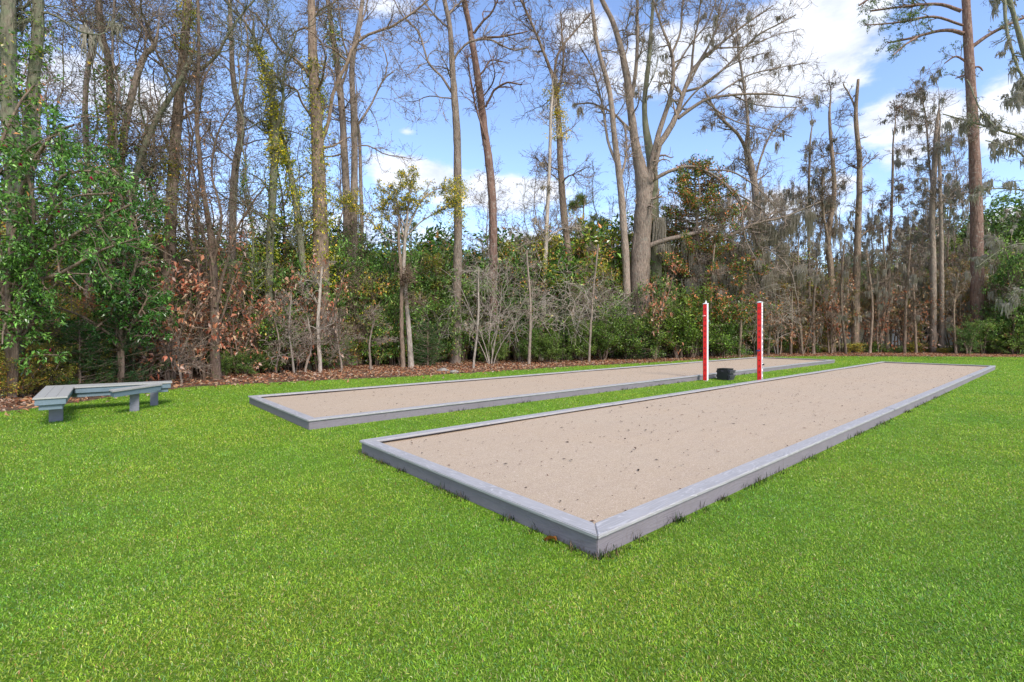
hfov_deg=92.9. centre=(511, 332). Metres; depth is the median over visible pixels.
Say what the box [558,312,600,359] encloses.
bright shrub
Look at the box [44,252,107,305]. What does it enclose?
broadleaf shrub
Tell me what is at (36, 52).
tree
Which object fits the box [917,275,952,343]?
brushy tree
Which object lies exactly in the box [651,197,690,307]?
slim tree
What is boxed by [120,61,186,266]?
slim tree
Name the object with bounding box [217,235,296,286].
broadleaf shrub
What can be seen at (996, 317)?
evergreen shrub
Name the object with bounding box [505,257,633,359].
bare shrub
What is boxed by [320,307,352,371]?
sapling
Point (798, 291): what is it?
brushy tree
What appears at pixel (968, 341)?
evergreen shrub
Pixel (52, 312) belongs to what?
evergreen shrub
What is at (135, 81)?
tree
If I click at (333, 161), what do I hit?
slim tree
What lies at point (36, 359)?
rust leaved sapling
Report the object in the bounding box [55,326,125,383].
young tree
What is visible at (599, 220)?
pine tree
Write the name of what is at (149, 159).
bare tree
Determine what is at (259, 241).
broadleaf shrub
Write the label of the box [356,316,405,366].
broadleaf shrub
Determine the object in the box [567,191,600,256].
pine tree
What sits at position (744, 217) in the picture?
mossy bare tree
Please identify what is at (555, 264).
young tree
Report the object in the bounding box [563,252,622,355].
evergreen shrub
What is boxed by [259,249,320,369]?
rust leaved sapling
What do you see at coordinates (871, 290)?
sapling
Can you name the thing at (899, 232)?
mossy bare tree
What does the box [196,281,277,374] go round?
rust leaved sapling
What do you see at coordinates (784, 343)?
broadleaf shrub
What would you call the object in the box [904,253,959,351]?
brushy tree
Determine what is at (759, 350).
score post
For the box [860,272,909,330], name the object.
brushy tree
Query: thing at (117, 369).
young tree
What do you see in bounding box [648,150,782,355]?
magnolia
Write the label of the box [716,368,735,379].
equipment box
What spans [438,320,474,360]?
broadleaf shrub
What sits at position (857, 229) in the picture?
tree
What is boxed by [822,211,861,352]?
mossy bare tree
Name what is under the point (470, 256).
broadleaf shrub
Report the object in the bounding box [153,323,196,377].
broadleaf shrub
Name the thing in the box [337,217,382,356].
slim tree
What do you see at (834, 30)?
sky
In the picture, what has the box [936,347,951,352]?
shrub
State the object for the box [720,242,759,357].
sapling
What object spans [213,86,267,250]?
slim tree
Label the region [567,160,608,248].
slim tree
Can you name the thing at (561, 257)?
broadleaf shrub
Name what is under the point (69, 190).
slim tree
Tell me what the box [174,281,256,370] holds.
evergreen shrub
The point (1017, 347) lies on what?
bright shrub
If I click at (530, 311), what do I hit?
sapling
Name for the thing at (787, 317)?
bare shrub
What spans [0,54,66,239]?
bare tree
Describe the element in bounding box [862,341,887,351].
shrub
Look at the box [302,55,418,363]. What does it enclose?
tree
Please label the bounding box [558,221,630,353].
young tree
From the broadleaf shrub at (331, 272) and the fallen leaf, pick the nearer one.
the fallen leaf
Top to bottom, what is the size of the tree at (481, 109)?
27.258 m
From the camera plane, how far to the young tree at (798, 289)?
33.59 m
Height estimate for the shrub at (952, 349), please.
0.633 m
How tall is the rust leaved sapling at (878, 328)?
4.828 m
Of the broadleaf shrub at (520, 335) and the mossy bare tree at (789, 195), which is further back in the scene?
the mossy bare tree at (789, 195)
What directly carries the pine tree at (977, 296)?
on the ground at (195, 375)
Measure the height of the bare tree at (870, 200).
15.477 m
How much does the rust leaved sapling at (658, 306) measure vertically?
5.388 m
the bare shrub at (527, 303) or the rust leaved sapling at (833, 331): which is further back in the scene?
the rust leaved sapling at (833, 331)
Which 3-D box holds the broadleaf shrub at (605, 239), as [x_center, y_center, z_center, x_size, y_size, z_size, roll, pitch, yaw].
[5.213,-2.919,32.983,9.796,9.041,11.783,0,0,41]
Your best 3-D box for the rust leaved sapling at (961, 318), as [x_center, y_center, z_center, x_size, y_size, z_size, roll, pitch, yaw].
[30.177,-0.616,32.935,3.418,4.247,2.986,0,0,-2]
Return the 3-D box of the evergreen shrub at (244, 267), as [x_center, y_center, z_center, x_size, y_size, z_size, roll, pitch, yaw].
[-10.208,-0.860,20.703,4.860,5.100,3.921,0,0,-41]
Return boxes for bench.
[32,381,171,421]
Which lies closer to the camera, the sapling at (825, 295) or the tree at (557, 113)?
the tree at (557, 113)
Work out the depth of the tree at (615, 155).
27.66 m
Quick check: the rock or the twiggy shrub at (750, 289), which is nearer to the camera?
the rock
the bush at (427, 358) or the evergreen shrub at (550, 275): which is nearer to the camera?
the bush at (427, 358)
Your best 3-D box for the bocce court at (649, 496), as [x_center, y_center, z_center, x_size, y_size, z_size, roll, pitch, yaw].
[8.573,1.390,12.479,24.400,0.180,3.660,0,0,-41]
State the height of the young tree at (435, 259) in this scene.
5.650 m
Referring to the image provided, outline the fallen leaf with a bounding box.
[544,535,556,540]
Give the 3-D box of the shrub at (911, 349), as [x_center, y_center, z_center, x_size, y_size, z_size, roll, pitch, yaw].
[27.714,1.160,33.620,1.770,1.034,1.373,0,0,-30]
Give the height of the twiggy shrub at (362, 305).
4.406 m
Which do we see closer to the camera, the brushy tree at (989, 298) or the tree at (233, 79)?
the tree at (233, 79)
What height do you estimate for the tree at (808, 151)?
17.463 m
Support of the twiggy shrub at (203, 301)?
on the ground at (195, 375)
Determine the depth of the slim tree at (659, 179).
31.28 m
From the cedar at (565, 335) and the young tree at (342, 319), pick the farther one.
the cedar at (565, 335)
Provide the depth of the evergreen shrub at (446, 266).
22.73 m
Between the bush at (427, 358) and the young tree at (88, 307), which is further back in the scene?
the bush at (427, 358)
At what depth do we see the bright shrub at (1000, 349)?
31.36 m
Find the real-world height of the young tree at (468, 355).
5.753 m
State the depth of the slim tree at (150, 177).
15.84 m
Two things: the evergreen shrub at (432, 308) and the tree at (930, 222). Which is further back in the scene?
the tree at (930, 222)
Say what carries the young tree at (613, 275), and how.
on the ground at (195, 375)
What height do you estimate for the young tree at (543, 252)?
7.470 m
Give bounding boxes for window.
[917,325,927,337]
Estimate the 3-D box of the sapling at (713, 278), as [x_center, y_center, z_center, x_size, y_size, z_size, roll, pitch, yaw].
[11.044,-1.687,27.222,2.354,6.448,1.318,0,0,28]
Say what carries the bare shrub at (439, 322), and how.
on the ground at (195, 375)
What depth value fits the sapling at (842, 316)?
31.78 m
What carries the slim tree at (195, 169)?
on the ground at (195, 375)
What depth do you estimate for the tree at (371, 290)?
20.83 m
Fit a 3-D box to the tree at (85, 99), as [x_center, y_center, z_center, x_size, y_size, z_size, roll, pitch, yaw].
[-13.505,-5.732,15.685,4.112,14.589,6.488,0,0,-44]
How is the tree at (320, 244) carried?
on the ground at (195, 375)
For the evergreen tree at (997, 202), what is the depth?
43.73 m
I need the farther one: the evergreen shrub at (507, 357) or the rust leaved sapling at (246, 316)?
the evergreen shrub at (507, 357)
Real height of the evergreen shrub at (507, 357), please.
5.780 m
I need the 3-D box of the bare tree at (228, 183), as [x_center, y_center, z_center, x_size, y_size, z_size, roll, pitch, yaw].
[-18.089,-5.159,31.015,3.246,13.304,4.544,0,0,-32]
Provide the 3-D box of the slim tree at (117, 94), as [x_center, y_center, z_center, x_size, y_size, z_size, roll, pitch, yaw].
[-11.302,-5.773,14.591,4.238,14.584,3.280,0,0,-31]
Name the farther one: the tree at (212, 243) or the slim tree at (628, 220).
the slim tree at (628, 220)
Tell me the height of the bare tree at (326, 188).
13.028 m
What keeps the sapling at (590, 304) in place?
on the ground at (195, 375)
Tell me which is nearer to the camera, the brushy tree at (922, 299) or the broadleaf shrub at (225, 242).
the broadleaf shrub at (225, 242)
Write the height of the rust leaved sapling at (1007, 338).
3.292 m
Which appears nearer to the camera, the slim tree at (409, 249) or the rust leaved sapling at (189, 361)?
the rust leaved sapling at (189, 361)
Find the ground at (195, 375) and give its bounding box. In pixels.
[0,344,1021,411]
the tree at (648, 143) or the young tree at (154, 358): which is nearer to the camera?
the young tree at (154, 358)
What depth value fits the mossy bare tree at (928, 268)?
34.85 m
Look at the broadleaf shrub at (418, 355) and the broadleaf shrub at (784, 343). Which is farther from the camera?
the broadleaf shrub at (784, 343)
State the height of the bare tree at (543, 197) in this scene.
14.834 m
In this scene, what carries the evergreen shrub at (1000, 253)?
on the ground at (195, 375)
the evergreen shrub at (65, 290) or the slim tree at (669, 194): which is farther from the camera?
the slim tree at (669, 194)
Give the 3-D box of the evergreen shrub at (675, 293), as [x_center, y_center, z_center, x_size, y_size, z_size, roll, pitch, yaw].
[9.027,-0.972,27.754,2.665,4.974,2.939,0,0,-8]
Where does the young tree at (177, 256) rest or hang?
on the ground at (195, 375)
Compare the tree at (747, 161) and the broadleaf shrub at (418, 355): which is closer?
the broadleaf shrub at (418, 355)
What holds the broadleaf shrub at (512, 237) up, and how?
on the ground at (195, 375)
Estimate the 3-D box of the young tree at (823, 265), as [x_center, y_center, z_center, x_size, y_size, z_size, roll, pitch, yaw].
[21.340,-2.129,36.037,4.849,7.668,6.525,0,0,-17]
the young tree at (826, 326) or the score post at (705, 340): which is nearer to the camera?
the score post at (705, 340)
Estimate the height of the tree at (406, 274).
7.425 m
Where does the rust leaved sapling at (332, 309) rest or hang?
on the ground at (195, 375)
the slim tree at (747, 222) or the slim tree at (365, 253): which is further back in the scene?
the slim tree at (747, 222)
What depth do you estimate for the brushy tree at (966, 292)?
34.71 m
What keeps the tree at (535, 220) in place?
on the ground at (195, 375)
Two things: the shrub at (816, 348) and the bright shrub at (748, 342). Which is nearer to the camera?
the bright shrub at (748, 342)
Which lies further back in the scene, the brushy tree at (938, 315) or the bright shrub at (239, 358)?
the brushy tree at (938, 315)
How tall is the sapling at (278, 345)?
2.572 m
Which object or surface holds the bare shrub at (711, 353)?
on the ground at (195, 375)
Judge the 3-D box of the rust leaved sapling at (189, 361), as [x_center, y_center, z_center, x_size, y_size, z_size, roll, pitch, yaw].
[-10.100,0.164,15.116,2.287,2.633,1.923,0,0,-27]
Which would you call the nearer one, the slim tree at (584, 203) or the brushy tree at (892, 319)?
the slim tree at (584, 203)
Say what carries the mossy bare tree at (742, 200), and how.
on the ground at (195, 375)
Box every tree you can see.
[0,0,96,397]
[0,0,97,291]
[0,0,153,393]
[0,45,99,222]
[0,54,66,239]
[0,222,108,319]
[0,328,43,394]
[0,339,56,397]
[2,30,82,218]
[17,0,175,316]
[18,338,80,394]
[21,0,206,380]
[34,0,239,219]
[34,291,80,386]
[35,0,299,234]
[35,5,146,260]
[35,25,102,264]
[39,137,104,252]
[41,295,107,376]
[45,0,215,376]
[46,341,90,385]
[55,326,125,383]
[63,0,275,376]
[66,290,129,377]
[86,0,200,375]
[98,342,137,382]
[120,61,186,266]
[125,91,190,239]
[131,0,273,379]
[132,0,254,372]
[135,229,220,287]
[135,331,166,381]
[142,52,241,323]
[142,236,226,368]
[149,39,241,275]
[174,0,348,370]
[176,0,293,368]
[179,242,257,359]
[196,16,287,370]
[203,150,244,247]
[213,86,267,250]
[221,242,309,288]
[222,0,468,369]
[234,46,309,262]
[239,73,346,369]
[239,100,310,249]
[273,235,310,294]
[279,125,311,245]
[286,249,365,366]
[291,0,400,366]
[295,0,436,364]
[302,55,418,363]
[303,156,341,218]
[306,101,368,366]
[327,132,387,299]
[330,164,468,367]
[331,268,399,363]
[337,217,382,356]
[368,0,547,363]
[385,213,411,259]
[388,191,427,368]
[389,213,429,360]
[395,245,488,362]
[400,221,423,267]
[415,250,452,338]
[428,0,540,362]
[443,213,472,359]
[462,232,476,353]
[464,117,520,358]
[467,338,477,357]
[468,235,518,348]
[472,180,511,359]
[480,222,565,359]
[489,0,601,358]
[500,69,586,360]
[504,176,542,304]
[510,231,597,321]
[518,153,557,237]
[521,140,575,247]
[539,204,559,245]
[542,187,578,292]
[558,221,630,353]
[561,0,645,356]
[566,0,825,356]
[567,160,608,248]
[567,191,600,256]
[568,208,620,294]
[572,167,599,259]
[577,238,623,356]
[589,211,607,224]
[594,194,625,246]
[602,229,632,290]
[608,124,663,245]
[615,199,633,256]
[629,0,667,356]
[630,147,675,267]
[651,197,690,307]
[659,177,678,221]
[660,159,693,251]
[661,216,717,354]
[687,0,798,349]
[715,175,757,353]
[734,179,774,262]
[739,193,760,350]
[740,257,768,352]
[746,175,796,303]
[751,274,794,351]
[753,279,788,350]
[765,199,806,303]
[767,171,807,293]
[770,242,824,342]
[781,197,833,350]
[783,256,812,350]
[787,274,836,341]
[788,324,806,352]
[792,108,831,350]
[794,255,849,343]
[795,69,872,351]
[800,177,844,345]
[804,276,863,346]
[805,250,864,343]
[815,328,837,351]
[816,277,867,351]
[819,180,874,340]
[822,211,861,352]
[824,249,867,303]
[835,77,881,352]
[836,260,887,351]
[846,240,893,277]
[849,178,896,343]
[857,0,1023,352]
[860,207,894,342]
[860,216,896,352]
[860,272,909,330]
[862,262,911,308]
[864,271,912,351]
[872,96,911,352]
[875,215,920,347]
[879,56,981,352]
[880,264,939,345]
[885,165,961,347]
[891,89,983,353]
[891,207,1019,346]
[892,196,938,302]
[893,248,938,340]
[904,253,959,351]
[907,323,929,345]
[908,133,998,345]
[912,230,951,349]
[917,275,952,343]
[936,259,969,346]
[937,174,990,347]
[937,270,969,351]
[939,0,1023,318]
[944,191,1022,299]
[947,237,969,328]
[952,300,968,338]
[957,192,1023,268]
[957,266,1001,323]
[961,221,997,279]
[969,270,1018,352]
[984,207,1023,284]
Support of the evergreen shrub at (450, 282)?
on the ground at (195, 375)
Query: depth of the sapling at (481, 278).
19.45 m
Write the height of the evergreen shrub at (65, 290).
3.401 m
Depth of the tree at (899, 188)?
34.01 m
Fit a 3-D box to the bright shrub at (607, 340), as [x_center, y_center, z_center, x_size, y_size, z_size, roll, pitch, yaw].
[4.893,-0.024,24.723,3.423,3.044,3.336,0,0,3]
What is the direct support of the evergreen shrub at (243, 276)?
on the ground at (195, 375)
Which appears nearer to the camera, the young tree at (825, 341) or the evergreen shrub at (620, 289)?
the evergreen shrub at (620, 289)
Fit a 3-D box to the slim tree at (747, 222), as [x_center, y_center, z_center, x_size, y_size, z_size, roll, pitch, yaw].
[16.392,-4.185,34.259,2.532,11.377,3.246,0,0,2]
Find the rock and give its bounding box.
[436,368,448,372]
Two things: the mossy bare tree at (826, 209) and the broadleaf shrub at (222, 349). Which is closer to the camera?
the broadleaf shrub at (222, 349)
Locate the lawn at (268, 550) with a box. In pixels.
[0,356,1023,681]
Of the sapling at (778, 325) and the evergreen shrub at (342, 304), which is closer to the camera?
the evergreen shrub at (342, 304)
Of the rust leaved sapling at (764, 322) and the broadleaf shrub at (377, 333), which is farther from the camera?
the rust leaved sapling at (764, 322)
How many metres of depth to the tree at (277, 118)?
17.70 m
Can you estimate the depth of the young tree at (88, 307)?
13.75 m
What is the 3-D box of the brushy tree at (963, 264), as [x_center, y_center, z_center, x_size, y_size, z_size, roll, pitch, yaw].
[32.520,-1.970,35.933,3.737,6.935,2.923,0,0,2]
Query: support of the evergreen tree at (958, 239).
on the ground at (195, 375)
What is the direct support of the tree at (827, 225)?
on the ground at (195, 375)
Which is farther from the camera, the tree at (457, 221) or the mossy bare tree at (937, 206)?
the mossy bare tree at (937, 206)
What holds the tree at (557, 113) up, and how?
on the ground at (195, 375)
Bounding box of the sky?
[0,0,1023,275]
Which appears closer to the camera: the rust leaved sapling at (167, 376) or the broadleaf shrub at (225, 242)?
the rust leaved sapling at (167, 376)
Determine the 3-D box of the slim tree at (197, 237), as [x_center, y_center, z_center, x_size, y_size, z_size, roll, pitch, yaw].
[-10.981,-4.174,17.160,2.578,11.355,3.332,0,0,-14]
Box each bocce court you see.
[248,357,834,429]
[359,361,994,556]
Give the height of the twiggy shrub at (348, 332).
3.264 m
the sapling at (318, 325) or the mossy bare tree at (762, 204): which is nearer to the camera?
the sapling at (318, 325)
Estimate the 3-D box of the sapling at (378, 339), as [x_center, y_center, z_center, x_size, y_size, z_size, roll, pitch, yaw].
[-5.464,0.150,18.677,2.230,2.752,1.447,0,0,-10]
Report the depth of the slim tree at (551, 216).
31.09 m
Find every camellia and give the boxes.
[0,74,154,400]
[34,134,181,382]
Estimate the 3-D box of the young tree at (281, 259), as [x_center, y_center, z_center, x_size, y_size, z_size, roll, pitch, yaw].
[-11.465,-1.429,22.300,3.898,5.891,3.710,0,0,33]
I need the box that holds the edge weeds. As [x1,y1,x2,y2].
[352,372,946,560]
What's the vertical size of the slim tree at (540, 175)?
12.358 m
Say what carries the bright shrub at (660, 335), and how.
on the ground at (195, 375)
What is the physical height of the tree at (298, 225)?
11.294 m
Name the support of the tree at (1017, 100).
on the ground at (195, 375)
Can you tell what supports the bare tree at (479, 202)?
on the ground at (195, 375)
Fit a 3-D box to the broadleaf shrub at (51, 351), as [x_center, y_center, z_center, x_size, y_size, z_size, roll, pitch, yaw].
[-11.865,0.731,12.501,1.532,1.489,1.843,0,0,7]
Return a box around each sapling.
[6,328,63,394]
[61,223,204,381]
[76,282,181,381]
[114,248,224,380]
[151,330,214,383]
[160,224,278,378]
[167,297,230,379]
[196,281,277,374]
[219,270,289,372]
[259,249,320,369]
[259,309,311,372]
[263,290,305,372]
[278,319,313,371]
[280,253,352,370]
[286,312,330,371]
[295,255,337,372]
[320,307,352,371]
[338,302,398,370]
[459,264,501,368]
[515,241,548,365]
[575,241,607,360]
[633,260,683,359]
[689,244,730,321]
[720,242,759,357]
[737,292,777,355]
[754,261,784,355]
[754,286,802,353]
[776,284,827,353]
[785,239,809,353]
[787,261,805,355]
[802,259,831,353]
[805,273,860,352]
[823,244,857,353]
[854,250,888,353]
[859,285,903,346]
[872,225,901,351]
[874,286,943,351]
[894,267,928,352]
[897,243,926,352]
[922,294,983,352]
[943,268,973,353]
[980,258,1018,353]
[986,312,1021,353]
[992,272,1023,353]
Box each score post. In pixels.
[702,301,708,380]
[756,301,763,379]
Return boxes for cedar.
[32,318,121,384]
[78,297,173,382]
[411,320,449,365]
[550,292,584,359]
[611,314,650,358]
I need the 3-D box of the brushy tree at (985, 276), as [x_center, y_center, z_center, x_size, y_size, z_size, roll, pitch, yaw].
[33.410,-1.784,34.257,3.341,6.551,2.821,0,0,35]
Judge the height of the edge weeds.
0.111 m
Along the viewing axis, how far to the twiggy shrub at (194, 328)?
16.59 m
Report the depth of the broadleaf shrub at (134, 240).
18.15 m
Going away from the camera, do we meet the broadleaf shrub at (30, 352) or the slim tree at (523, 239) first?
the broadleaf shrub at (30, 352)
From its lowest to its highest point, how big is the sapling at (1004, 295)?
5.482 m
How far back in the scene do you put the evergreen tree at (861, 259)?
64.75 m
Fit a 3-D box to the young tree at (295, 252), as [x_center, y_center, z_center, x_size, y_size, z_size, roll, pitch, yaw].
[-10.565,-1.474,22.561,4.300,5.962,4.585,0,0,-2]
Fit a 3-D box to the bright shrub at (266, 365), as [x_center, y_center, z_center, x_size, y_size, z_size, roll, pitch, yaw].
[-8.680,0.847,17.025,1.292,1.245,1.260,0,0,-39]
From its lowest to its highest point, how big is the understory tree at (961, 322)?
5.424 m
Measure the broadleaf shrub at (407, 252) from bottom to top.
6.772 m
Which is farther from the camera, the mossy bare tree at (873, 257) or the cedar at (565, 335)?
the mossy bare tree at (873, 257)
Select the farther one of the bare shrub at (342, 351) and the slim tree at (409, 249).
the slim tree at (409, 249)
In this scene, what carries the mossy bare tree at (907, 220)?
on the ground at (195, 375)
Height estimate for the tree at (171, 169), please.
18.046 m
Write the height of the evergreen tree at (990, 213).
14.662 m
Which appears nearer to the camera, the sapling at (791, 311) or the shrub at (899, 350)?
the sapling at (791, 311)
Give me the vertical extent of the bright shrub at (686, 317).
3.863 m
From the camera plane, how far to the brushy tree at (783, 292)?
32.86 m
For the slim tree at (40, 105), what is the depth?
15.05 m
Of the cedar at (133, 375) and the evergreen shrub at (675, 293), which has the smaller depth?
the cedar at (133, 375)
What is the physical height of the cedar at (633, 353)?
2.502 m
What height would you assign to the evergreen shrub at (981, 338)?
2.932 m
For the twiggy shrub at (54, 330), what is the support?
on the ground at (195, 375)
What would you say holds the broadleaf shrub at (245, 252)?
on the ground at (195, 375)
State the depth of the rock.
17.58 m
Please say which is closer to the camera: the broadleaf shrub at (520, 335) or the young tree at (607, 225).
the broadleaf shrub at (520, 335)
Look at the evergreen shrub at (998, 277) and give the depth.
31.40 m
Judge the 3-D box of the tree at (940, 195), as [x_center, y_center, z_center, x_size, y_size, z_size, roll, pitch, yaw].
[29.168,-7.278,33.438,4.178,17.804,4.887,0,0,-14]
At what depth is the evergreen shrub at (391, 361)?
20.76 m
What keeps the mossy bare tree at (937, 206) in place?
on the ground at (195, 375)
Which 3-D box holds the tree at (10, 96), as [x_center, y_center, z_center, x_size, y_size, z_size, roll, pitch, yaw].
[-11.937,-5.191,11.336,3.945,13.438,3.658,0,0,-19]
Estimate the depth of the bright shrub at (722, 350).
28.03 m
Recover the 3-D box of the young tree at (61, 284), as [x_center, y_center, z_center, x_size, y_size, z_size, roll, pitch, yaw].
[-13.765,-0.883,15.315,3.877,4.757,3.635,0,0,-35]
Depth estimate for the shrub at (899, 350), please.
33.28 m
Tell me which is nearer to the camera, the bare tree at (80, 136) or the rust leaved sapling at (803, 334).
the bare tree at (80, 136)
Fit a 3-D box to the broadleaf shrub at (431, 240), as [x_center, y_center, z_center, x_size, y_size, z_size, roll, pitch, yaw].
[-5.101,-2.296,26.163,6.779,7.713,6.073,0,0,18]
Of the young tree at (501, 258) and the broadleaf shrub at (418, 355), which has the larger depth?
the young tree at (501, 258)
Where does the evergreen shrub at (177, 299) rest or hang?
on the ground at (195, 375)
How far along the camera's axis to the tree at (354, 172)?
21.27 m
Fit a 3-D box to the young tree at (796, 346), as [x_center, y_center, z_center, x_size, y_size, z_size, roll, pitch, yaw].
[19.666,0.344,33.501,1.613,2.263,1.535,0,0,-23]
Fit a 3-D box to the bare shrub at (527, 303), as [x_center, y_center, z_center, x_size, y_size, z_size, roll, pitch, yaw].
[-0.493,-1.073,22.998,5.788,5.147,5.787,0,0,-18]
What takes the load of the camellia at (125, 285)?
on the ground at (195, 375)
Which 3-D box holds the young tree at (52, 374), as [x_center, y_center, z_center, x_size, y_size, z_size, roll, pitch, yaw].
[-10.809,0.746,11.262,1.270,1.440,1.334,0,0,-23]
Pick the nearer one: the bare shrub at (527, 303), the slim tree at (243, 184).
the slim tree at (243, 184)
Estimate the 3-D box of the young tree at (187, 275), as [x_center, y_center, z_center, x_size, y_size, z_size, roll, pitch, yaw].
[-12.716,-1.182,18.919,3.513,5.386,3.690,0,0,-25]
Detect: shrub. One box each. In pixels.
[0,209,53,296]
[0,219,162,282]
[0,282,81,340]
[0,338,52,385]
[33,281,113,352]
[36,332,64,380]
[37,313,110,381]
[38,306,77,343]
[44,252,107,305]
[44,280,92,331]
[96,275,187,364]
[125,319,191,366]
[143,220,280,363]
[152,274,197,375]
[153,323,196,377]
[160,267,247,373]
[162,229,287,276]
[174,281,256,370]
[175,243,262,368]
[175,282,227,371]
[184,316,250,362]
[205,350,231,378]
[206,333,255,373]
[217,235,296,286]
[219,210,342,360]
[219,236,294,358]
[224,252,331,369]
[229,344,267,375]
[231,238,333,368]
[245,306,312,372]
[248,340,284,373]
[273,233,382,350]
[279,233,387,358]
[284,330,321,370]
[303,331,359,369]
[310,300,385,365]
[329,221,423,365]
[329,231,379,346]
[330,266,408,362]
[331,232,426,353]
[331,245,437,364]
[333,330,350,369]
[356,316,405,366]
[361,277,417,365]
[364,251,398,363]
[366,234,502,357]
[370,243,453,362]
[373,219,469,357]
[379,307,420,365]
[387,257,486,363]
[388,288,476,363]
[411,252,452,353]
[412,335,440,362]
[417,227,555,334]
[422,247,499,360]
[430,293,474,363]
[433,239,552,363]
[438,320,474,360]
[450,252,562,360]
[462,292,487,360]
[469,245,552,360]
[470,320,513,361]
[472,225,584,358]
[482,251,575,355]
[483,334,511,364]
[496,314,543,360]
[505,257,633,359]
[513,331,546,361]
[514,260,588,358]
[516,219,622,355]
[523,250,643,327]
[533,316,569,357]
[533,327,571,362]
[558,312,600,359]
[561,219,621,299]
[563,212,692,352]
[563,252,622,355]
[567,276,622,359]
[574,318,588,358]
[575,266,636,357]
[575,302,638,360]
[581,264,662,356]
[608,307,665,359]
[610,259,678,304]
[631,297,691,359]
[633,293,708,359]
[650,273,685,356]
[660,281,740,357]
[662,259,796,354]
[701,290,739,357]
[701,316,754,357]
[711,257,781,351]
[719,251,784,354]
[733,326,774,353]
[747,280,807,354]
[771,321,798,352]
[792,341,821,352]
[841,342,866,352]
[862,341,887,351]
[887,345,906,353]
[906,343,927,353]
[921,342,949,351]
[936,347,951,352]
[946,346,965,352]
[947,320,985,353]
[964,311,1005,353]
[969,302,1019,353]
[980,240,1023,353]
[984,231,1023,303]
[985,333,1018,353]
[988,230,1023,353]
[997,315,1023,353]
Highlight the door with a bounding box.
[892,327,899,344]
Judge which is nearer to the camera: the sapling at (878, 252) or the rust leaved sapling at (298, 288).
the rust leaved sapling at (298, 288)
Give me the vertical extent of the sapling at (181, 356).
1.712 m
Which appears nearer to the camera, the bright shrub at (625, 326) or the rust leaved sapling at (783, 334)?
the bright shrub at (625, 326)
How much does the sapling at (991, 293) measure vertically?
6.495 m
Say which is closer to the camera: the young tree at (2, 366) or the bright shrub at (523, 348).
the young tree at (2, 366)
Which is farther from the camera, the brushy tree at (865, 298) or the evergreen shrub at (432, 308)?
the brushy tree at (865, 298)
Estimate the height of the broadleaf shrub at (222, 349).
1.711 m
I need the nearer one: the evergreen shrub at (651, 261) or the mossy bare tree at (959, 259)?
the evergreen shrub at (651, 261)
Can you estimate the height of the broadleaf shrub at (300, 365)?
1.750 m
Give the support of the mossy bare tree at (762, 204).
on the ground at (195, 375)
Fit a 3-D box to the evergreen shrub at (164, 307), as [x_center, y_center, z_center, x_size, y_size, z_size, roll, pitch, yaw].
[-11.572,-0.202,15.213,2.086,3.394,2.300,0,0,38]
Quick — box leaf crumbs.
[411,363,981,520]
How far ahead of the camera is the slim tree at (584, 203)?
28.60 m
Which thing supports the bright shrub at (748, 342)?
on the ground at (195, 375)
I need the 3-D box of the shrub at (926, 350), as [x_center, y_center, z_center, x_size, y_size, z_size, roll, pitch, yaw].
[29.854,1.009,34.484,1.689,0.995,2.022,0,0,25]
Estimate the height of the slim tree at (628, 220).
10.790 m
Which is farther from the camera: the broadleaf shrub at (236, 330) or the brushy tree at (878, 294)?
the brushy tree at (878, 294)
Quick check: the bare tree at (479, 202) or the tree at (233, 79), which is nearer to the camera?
the tree at (233, 79)
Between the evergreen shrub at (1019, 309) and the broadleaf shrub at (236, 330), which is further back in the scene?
the evergreen shrub at (1019, 309)
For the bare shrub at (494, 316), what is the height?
5.849 m
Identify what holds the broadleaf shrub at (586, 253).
on the ground at (195, 375)
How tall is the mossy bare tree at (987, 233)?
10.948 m
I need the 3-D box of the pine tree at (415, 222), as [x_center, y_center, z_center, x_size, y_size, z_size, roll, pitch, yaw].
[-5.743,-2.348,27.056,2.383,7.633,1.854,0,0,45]
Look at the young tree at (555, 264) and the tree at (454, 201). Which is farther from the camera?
the young tree at (555, 264)
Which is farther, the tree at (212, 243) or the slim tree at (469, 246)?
the slim tree at (469, 246)
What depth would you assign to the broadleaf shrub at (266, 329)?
17.19 m
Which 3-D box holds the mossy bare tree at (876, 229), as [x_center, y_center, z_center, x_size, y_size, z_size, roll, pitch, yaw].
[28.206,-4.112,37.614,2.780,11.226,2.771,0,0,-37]
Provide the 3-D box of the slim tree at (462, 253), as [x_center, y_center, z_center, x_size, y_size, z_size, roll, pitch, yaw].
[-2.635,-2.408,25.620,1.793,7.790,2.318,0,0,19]

